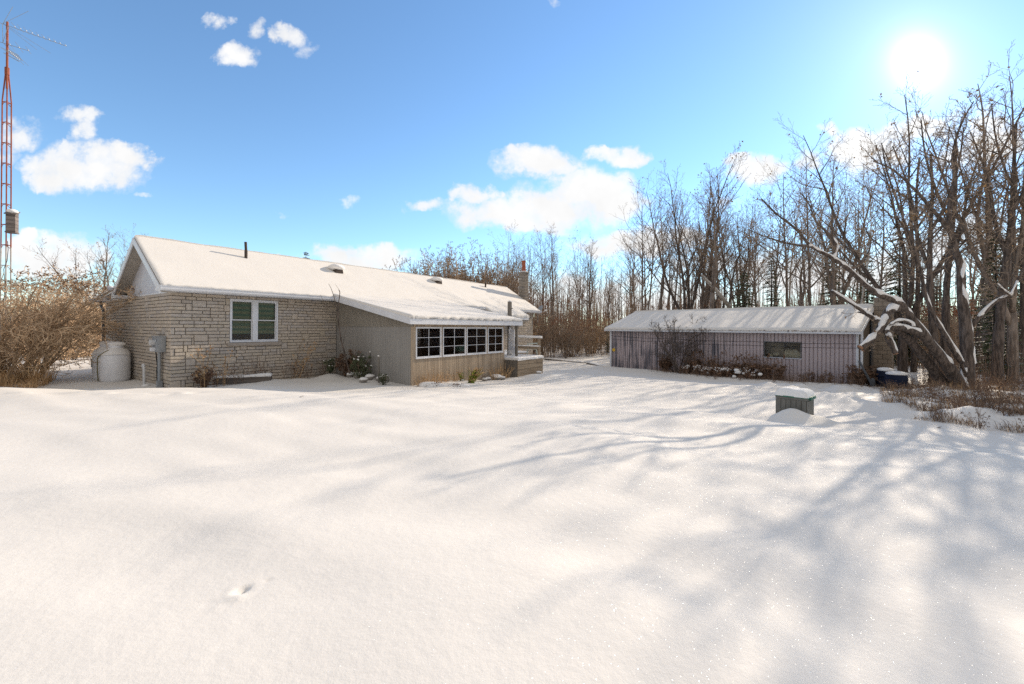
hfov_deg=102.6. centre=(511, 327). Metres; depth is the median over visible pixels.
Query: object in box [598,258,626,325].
bare tree
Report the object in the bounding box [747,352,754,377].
withered plant
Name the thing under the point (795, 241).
sapling
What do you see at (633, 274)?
bare tree
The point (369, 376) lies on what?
garden rock
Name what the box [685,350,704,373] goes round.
withered plant
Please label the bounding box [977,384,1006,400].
weed tuft
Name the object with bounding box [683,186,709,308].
sapling
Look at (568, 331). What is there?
thicket bush
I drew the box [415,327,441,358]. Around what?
sunroom window
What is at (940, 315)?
thicket bush
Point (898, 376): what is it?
plastic barrel
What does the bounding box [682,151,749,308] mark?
bare tree
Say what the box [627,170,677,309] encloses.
bare tree
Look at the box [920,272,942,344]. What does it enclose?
spruce tree
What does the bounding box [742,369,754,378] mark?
snowy plant
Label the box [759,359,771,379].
withered plant
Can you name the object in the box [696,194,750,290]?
bare tree
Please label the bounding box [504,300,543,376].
wooden deck
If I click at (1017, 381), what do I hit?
weed tuft
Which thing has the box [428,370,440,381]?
straw tuft
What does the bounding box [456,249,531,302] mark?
tall shrub
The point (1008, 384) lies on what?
weed tuft
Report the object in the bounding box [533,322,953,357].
woodland undergrowth
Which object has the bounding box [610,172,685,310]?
bare tree
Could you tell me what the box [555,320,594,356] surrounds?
thicket bush
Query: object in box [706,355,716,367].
withered plant
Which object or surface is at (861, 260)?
bare tree
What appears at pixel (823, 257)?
bare tree
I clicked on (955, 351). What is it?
thin leaning tree
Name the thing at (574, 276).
bare tree
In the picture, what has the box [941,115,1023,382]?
bare tree
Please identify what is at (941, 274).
bare tree
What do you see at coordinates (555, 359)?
landscape timber
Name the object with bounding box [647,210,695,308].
bare tree
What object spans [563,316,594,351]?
thicket bush
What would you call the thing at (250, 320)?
window
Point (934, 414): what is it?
weed tuft
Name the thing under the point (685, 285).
bare tree
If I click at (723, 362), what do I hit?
withered plant
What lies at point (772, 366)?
withered plant
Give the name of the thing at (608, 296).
bare tree
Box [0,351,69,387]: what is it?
reed grass
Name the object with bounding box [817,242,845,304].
spruce tree
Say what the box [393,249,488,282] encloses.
tall shrub
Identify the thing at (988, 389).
weed tuft
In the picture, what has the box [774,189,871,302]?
birch tree
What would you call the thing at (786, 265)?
bare tree
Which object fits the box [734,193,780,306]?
bare tree
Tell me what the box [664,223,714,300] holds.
bare tree
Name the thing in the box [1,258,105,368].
tangled shrub
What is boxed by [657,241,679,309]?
bare tree
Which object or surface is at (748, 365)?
withered plant
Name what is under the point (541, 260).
bare tree
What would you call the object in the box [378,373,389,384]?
evergreen bush
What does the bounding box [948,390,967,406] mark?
weed tuft
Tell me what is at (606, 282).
birch tree
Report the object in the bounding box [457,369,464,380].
fern bush
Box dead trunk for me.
[701,274,731,307]
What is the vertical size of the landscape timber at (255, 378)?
0.335 m
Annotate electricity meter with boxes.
[149,336,165,387]
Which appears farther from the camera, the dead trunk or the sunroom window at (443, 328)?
the dead trunk
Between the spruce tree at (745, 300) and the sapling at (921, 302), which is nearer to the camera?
the sapling at (921, 302)
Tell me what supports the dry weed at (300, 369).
on the snow ground at (566, 523)
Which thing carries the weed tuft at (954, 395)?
on the snow ground at (566, 523)
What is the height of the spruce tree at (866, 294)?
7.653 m
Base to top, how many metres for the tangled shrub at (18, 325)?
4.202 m
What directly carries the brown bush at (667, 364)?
on the snow ground at (566, 523)
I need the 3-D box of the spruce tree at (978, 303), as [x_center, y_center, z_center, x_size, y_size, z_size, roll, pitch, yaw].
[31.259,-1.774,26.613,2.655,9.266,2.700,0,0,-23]
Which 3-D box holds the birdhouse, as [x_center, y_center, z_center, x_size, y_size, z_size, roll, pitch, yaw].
[-17.222,-3.657,14.139,0.282,0.834,0.300,0,0,-30]
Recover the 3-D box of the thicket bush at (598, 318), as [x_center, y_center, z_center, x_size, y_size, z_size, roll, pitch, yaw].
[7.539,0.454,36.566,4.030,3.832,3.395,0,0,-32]
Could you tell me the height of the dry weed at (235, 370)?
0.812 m
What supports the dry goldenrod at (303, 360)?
on the snow ground at (566, 523)
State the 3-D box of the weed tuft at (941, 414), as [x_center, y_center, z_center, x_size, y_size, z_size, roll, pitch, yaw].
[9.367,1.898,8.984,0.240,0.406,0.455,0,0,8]
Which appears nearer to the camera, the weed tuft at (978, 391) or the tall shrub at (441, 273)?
the weed tuft at (978, 391)
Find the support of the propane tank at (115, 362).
on the snow ground at (566, 523)
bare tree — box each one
[23,238,125,300]
[88,223,147,277]
[89,225,117,311]
[482,223,531,278]
[484,243,516,284]
[499,237,546,298]
[502,243,545,294]
[519,237,547,294]
[526,226,560,329]
[526,231,566,301]
[533,258,562,328]
[541,223,560,352]
[554,251,582,312]
[565,240,606,324]
[567,240,596,353]
[569,251,598,324]
[581,237,603,350]
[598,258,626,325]
[604,264,617,341]
[606,213,668,309]
[606,231,648,313]
[607,251,635,320]
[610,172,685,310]
[611,231,652,313]
[623,245,640,310]
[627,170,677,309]
[629,141,750,309]
[647,204,678,309]
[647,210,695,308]
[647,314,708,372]
[649,187,704,309]
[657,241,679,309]
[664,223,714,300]
[668,167,780,308]
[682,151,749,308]
[690,196,747,308]
[694,173,740,308]
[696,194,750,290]
[706,208,759,307]
[706,233,730,307]
[726,245,770,299]
[727,193,774,297]
[729,141,838,305]
[730,207,784,295]
[730,218,798,306]
[733,165,818,303]
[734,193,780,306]
[738,131,863,305]
[775,67,1023,372]
[782,159,899,303]
[784,204,815,305]
[791,200,862,299]
[795,144,895,304]
[804,199,853,304]
[806,216,863,299]
[807,206,872,290]
[813,115,961,303]
[813,202,894,303]
[815,153,935,288]
[816,169,898,303]
[868,115,999,382]
[868,126,968,371]
[877,41,1023,381]
[898,109,1010,377]
[915,189,977,313]
[925,137,1023,380]
[929,133,1023,373]
[939,61,1021,376]
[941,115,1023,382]
[945,163,1020,273]
[951,199,1006,317]
[962,95,1023,376]
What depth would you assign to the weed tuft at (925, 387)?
12.90 m
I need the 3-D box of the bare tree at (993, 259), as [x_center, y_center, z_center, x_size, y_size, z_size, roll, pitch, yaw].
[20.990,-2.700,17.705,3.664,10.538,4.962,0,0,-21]
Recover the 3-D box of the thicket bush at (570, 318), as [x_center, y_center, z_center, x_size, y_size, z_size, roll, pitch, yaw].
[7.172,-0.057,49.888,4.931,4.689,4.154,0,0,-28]
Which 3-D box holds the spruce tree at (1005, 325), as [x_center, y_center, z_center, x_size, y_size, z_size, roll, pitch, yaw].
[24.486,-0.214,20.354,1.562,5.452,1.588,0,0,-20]
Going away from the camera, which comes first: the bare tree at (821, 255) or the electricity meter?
the electricity meter
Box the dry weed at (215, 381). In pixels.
[211,370,233,386]
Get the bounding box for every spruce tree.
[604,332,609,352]
[729,273,757,307]
[761,256,781,306]
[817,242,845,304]
[849,253,895,358]
[877,223,927,363]
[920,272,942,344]
[971,231,1023,374]
[971,237,1019,334]
[1004,288,1019,359]
[1008,267,1020,336]
[1016,221,1020,319]
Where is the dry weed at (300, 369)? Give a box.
[286,358,309,376]
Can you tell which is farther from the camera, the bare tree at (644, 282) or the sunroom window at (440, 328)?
the bare tree at (644, 282)
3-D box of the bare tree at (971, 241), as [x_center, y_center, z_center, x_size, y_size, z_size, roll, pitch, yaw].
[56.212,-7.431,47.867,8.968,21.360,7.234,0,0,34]
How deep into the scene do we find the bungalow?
14.52 m
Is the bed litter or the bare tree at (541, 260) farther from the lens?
the bare tree at (541, 260)
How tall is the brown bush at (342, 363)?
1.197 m
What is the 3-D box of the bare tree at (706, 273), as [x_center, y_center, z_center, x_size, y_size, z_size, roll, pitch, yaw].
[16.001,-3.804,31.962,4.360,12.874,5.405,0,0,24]
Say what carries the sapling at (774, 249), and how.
on the snow ground at (566, 523)
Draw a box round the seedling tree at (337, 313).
[320,285,350,373]
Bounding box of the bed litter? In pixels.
[649,366,913,388]
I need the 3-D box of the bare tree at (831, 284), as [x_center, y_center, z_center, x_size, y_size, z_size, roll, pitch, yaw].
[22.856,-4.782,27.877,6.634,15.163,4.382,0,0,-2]
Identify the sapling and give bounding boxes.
[518,236,540,303]
[529,274,543,342]
[536,265,559,357]
[548,294,562,357]
[566,238,586,318]
[568,240,588,329]
[572,230,586,324]
[654,227,682,308]
[674,193,725,303]
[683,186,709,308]
[739,193,802,304]
[780,232,824,305]
[783,278,798,305]
[784,184,803,299]
[786,221,826,305]
[819,270,845,304]
[841,177,887,297]
[898,247,941,324]
[970,242,1019,349]
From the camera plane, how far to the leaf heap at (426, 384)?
13.41 m
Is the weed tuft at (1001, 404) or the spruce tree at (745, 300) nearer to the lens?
the weed tuft at (1001, 404)
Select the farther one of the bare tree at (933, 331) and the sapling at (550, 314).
the sapling at (550, 314)
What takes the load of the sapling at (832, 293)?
on the snow ground at (566, 523)
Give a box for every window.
[230,299,277,342]
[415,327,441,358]
[442,327,465,356]
[466,327,486,354]
[487,327,502,353]
[764,341,801,358]
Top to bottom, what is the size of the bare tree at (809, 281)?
17.506 m
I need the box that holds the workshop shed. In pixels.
[604,297,893,383]
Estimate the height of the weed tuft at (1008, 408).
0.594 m
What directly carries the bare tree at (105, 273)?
on the snow ground at (566, 523)
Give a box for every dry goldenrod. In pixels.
[190,345,214,387]
[206,348,237,384]
[291,339,315,378]
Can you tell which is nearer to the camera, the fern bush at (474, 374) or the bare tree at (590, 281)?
the fern bush at (474, 374)
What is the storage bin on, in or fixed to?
on the snow ground at (566, 523)
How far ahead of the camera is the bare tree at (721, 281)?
36.69 m
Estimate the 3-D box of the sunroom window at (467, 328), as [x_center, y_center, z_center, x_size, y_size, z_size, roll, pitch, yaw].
[-1.402,0.536,16.231,0.090,1.075,1.238,0,0,36]
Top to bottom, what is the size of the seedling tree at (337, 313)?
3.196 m
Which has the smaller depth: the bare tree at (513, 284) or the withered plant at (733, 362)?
the withered plant at (733, 362)
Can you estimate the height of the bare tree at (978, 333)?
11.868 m
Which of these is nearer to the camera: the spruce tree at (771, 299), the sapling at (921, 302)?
the sapling at (921, 302)
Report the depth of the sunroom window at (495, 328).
17.20 m
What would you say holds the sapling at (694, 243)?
on the snow ground at (566, 523)
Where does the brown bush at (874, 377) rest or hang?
on the snow ground at (566, 523)
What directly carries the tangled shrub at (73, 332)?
on the snow ground at (566, 523)
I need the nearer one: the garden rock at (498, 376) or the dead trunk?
the garden rock at (498, 376)
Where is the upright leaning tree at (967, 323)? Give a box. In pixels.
[859,81,1023,387]
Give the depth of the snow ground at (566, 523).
3.14 m
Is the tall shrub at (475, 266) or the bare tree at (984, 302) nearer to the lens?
the bare tree at (984, 302)
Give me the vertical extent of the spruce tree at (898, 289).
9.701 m
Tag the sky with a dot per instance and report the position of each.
(364, 133)
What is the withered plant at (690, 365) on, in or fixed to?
on the snow ground at (566, 523)
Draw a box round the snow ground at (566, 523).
[0,331,1023,683]
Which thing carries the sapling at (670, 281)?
on the snow ground at (566, 523)
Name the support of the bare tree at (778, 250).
on the snow ground at (566, 523)
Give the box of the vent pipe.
[141,363,150,385]
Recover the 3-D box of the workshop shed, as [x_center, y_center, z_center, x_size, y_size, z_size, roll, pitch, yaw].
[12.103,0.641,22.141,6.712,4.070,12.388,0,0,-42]
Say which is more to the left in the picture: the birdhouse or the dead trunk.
the birdhouse
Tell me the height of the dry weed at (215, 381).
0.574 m
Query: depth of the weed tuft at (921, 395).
9.90 m
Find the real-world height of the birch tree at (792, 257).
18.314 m
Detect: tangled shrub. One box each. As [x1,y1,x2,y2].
[0,261,135,379]
[0,263,141,386]
[0,270,132,379]
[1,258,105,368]
[1,272,105,361]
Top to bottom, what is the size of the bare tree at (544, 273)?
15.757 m
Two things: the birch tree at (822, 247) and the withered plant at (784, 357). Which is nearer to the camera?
the withered plant at (784, 357)
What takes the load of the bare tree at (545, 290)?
on the snow ground at (566, 523)
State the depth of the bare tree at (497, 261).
41.97 m
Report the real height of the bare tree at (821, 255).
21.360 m
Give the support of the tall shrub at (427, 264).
on the snow ground at (566, 523)
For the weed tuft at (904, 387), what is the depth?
12.03 m
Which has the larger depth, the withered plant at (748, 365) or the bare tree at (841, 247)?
the bare tree at (841, 247)
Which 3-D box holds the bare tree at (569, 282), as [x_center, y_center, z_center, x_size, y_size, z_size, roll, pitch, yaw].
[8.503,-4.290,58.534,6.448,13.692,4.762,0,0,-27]
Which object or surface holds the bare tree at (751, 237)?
on the snow ground at (566, 523)
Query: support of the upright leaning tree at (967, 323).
on the snow ground at (566, 523)
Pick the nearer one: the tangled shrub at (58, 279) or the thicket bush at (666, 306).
the tangled shrub at (58, 279)
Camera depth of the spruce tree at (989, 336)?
17.72 m
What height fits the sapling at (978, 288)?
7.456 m
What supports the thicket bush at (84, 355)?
on the snow ground at (566, 523)
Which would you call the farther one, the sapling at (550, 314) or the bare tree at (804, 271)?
the bare tree at (804, 271)
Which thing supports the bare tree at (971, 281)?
on the snow ground at (566, 523)
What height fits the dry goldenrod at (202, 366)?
1.345 m
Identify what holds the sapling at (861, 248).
on the snow ground at (566, 523)
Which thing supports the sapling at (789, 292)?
on the snow ground at (566, 523)
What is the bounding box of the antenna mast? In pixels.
[0,7,66,367]
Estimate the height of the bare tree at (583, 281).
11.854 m
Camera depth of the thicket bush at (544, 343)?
31.66 m
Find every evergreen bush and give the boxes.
[322,357,336,373]
[349,354,372,378]
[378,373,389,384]
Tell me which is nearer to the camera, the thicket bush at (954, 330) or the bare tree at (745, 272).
the thicket bush at (954, 330)
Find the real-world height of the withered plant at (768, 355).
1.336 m
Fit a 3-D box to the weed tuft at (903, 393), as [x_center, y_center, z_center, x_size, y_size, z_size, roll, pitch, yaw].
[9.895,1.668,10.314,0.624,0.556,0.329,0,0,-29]
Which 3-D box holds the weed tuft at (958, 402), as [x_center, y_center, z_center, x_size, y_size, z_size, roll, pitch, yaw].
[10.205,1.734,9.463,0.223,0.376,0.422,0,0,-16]
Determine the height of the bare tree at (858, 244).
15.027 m
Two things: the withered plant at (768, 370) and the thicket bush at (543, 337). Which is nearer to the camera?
the withered plant at (768, 370)
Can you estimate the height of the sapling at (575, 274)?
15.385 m
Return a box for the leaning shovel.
[858,361,875,386]
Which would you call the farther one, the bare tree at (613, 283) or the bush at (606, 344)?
the bare tree at (613, 283)
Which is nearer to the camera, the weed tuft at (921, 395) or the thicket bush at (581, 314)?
the weed tuft at (921, 395)
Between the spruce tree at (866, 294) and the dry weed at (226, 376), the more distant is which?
the spruce tree at (866, 294)
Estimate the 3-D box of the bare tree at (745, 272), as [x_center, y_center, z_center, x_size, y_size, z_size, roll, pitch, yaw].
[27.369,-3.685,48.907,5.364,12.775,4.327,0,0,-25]
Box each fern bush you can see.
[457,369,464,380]
[468,367,483,380]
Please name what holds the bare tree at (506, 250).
on the snow ground at (566, 523)
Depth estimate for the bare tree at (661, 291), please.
36.02 m
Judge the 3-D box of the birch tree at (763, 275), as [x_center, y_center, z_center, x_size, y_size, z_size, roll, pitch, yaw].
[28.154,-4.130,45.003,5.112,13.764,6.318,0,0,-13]
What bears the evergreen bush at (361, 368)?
on the snow ground at (566, 523)
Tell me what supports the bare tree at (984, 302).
on the snow ground at (566, 523)
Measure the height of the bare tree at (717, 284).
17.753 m
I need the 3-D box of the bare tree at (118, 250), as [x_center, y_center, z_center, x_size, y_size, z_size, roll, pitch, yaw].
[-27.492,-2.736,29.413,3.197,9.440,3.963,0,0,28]
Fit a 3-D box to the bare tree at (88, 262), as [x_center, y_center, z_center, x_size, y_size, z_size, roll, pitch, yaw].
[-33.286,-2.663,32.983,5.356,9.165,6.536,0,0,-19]
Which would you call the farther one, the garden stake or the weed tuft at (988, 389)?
the garden stake
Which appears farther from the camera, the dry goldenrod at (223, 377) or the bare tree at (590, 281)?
the bare tree at (590, 281)
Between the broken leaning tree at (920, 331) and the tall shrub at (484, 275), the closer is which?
the broken leaning tree at (920, 331)
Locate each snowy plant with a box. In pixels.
[692,365,702,373]
[710,367,724,376]
[724,367,730,376]
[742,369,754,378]
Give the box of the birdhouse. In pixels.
[4,209,19,233]
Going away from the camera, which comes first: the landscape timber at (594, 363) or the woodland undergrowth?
the landscape timber at (594, 363)
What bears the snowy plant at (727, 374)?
on the snow ground at (566, 523)
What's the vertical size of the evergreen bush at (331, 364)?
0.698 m
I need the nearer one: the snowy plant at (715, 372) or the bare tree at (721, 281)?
the snowy plant at (715, 372)
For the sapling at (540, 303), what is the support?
on the snow ground at (566, 523)
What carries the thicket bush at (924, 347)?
on the snow ground at (566, 523)
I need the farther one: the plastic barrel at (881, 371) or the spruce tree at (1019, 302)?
the spruce tree at (1019, 302)
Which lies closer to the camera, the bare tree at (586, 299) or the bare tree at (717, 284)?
the bare tree at (586, 299)
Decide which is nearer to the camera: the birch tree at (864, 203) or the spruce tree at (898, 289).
the spruce tree at (898, 289)
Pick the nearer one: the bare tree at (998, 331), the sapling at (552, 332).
the bare tree at (998, 331)
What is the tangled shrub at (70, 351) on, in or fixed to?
on the snow ground at (566, 523)
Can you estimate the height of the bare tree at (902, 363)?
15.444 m
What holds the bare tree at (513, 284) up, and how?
on the snow ground at (566, 523)
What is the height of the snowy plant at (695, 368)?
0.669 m
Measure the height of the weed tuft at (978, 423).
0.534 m
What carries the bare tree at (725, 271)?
on the snow ground at (566, 523)
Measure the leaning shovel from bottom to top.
1.044 m
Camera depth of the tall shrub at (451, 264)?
33.48 m
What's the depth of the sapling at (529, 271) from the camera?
33.46 m
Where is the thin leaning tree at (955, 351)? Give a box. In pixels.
[862,132,964,362]
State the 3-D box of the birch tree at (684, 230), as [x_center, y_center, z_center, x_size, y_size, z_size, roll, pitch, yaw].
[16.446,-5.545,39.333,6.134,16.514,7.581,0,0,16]
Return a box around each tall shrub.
[382,247,468,280]
[385,238,499,282]
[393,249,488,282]
[398,248,489,277]
[419,241,519,291]
[420,239,520,285]
[439,243,522,291]
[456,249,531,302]
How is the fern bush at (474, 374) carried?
on the snow ground at (566, 523)
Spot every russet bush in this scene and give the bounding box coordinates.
[543,291,597,357]
[577,311,610,356]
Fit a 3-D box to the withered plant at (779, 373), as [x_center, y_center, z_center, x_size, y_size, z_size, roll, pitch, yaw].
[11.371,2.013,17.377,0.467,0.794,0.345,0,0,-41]
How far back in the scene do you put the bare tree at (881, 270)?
22.19 m
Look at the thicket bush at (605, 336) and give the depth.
35.08 m
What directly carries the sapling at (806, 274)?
on the snow ground at (566, 523)
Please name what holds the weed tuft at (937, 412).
on the snow ground at (566, 523)
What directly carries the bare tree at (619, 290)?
on the snow ground at (566, 523)
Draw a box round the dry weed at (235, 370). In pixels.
[231,361,242,384]
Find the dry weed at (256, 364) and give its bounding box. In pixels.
[250,355,260,372]
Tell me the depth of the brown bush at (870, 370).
15.58 m
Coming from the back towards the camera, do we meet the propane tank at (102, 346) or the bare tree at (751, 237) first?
the bare tree at (751, 237)
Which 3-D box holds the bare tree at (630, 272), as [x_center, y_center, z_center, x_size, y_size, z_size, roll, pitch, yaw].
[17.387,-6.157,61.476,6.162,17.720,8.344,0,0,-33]
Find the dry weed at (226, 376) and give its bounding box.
[221,363,236,385]
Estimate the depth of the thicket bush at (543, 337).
32.55 m
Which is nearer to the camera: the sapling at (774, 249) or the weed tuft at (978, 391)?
the weed tuft at (978, 391)
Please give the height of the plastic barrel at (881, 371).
0.770 m
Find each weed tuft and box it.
[891,380,912,395]
[895,384,917,402]
[899,386,932,409]
[918,381,940,394]
[921,383,957,402]
[925,406,943,420]
[929,382,942,399]
[929,385,946,407]
[930,404,944,420]
[935,406,948,422]
[945,375,966,386]
[945,396,965,407]
[947,387,969,398]
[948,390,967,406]
[953,405,989,428]
[970,382,990,403]
[977,381,1010,399]
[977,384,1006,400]
[981,385,1012,411]
[984,393,1018,415]
[988,377,1004,390]
[1002,378,1015,390]
[1003,392,1022,415]
[1009,373,1023,388]
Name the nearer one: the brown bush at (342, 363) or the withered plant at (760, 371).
the brown bush at (342, 363)
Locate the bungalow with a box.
[89,235,541,387]
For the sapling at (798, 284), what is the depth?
40.69 m
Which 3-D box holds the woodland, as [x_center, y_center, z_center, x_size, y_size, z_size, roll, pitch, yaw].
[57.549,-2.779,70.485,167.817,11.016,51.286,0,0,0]
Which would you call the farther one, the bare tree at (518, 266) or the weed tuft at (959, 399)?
the bare tree at (518, 266)
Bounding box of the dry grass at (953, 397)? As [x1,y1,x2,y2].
[879,375,1023,432]
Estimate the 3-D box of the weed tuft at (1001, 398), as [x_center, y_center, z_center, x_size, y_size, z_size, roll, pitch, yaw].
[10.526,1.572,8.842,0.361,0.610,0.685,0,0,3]
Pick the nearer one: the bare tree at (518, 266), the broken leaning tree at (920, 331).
the broken leaning tree at (920, 331)
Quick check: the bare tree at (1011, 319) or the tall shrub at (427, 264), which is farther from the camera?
the tall shrub at (427, 264)
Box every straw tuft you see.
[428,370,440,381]
[485,366,503,379]
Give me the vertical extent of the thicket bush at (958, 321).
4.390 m
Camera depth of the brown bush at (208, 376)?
12.27 m
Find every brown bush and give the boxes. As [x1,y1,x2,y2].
[191,366,217,387]
[335,349,360,376]
[658,356,671,370]
[658,356,672,370]
[845,364,871,383]
[845,364,871,385]
[861,366,876,385]
[865,365,879,386]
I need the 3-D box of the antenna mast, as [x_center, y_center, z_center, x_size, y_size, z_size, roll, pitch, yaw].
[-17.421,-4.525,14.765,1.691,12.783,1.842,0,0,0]
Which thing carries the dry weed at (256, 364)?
on the snow ground at (566, 523)
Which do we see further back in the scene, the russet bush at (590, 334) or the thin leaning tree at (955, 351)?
the russet bush at (590, 334)
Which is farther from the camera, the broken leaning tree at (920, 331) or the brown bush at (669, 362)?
the brown bush at (669, 362)
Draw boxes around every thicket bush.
[7,290,105,356]
[528,298,569,356]
[533,317,560,354]
[534,296,593,347]
[546,313,582,355]
[555,308,583,334]
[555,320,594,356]
[563,312,611,353]
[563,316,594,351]
[585,311,615,352]
[663,296,719,309]
[894,322,956,364]
[910,302,976,353]
[918,299,979,369]
[921,301,976,338]
[939,299,975,338]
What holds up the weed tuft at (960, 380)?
on the snow ground at (566, 523)
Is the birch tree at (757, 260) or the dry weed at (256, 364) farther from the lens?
the birch tree at (757, 260)
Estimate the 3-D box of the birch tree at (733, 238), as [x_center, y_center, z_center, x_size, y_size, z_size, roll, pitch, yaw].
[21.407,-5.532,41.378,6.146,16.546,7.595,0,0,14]
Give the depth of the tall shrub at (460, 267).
37.45 m
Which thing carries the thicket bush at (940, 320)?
on the snow ground at (566, 523)
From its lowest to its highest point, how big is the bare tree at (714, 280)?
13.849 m
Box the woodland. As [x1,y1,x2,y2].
[409,257,1018,340]
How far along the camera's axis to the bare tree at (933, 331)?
16.93 m
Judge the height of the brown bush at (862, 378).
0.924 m
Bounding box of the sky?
[0,0,1023,325]
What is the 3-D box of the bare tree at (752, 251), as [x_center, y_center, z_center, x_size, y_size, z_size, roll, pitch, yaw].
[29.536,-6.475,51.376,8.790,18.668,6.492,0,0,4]
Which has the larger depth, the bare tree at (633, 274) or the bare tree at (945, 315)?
the bare tree at (633, 274)
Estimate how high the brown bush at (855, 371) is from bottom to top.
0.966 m
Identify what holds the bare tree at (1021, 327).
on the snow ground at (566, 523)
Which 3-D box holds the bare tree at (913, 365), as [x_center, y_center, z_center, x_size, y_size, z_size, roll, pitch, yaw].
[20.559,-3.918,20.606,3.892,12.653,2.750,0,0,25]
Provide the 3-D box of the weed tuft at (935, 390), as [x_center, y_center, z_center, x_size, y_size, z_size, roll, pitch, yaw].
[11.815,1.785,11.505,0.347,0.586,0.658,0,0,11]
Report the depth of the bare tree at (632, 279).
52.94 m
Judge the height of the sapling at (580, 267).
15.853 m
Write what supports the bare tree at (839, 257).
on the snow ground at (566, 523)
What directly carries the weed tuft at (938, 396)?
on the snow ground at (566, 523)
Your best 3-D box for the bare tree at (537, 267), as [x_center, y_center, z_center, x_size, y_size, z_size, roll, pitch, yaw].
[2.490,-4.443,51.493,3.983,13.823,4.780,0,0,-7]
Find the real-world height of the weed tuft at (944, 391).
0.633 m
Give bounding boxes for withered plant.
[683,354,693,372]
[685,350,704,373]
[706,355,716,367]
[711,350,730,366]
[725,354,741,368]
[740,356,754,376]
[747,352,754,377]
[755,353,775,375]
[756,364,763,378]
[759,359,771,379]
[764,364,772,379]
[768,358,784,379]
[771,355,791,378]
[775,366,783,379]
[777,366,787,379]
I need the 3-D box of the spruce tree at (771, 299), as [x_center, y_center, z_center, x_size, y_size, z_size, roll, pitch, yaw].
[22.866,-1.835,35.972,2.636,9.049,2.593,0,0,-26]
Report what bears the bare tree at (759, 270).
on the snow ground at (566, 523)
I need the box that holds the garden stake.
[377,355,379,382]
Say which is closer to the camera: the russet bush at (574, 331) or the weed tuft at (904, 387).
the weed tuft at (904, 387)
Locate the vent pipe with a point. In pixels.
(143, 366)
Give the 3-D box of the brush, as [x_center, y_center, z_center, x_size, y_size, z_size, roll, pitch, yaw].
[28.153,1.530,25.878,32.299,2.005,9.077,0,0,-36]
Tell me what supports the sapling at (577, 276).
on the snow ground at (566, 523)
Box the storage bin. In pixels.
[774,387,815,414]
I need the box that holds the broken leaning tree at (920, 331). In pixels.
[743,179,968,386]
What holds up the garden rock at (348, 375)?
on the snow ground at (566, 523)
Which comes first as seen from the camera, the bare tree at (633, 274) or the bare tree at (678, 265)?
the bare tree at (678, 265)
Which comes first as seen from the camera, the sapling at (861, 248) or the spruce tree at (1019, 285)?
the spruce tree at (1019, 285)
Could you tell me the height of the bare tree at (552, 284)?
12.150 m
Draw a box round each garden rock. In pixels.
[346,372,353,377]
[359,377,367,382]
[365,374,374,379]
[492,374,501,379]
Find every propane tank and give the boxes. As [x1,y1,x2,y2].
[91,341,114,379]
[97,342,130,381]
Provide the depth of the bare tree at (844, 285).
27.09 m
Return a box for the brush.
[894,340,1023,385]
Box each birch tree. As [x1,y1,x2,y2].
[535,224,573,294]
[586,254,622,309]
[656,177,711,304]
[698,192,762,305]
[728,209,788,306]
[747,149,843,305]
[751,225,806,297]
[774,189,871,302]
[809,129,924,302]
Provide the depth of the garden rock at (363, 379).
13.63 m
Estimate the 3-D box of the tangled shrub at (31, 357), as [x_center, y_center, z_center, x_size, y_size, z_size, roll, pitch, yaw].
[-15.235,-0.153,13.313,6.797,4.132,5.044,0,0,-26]
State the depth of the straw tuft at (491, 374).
16.33 m
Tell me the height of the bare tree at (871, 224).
14.610 m
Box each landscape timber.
[213,373,272,384]
[544,358,585,362]
[586,361,609,366]
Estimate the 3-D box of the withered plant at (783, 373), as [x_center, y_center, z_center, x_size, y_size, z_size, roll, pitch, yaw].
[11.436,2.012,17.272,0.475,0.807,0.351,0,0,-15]
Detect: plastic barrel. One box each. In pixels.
[876,367,893,386]
[885,371,908,388]

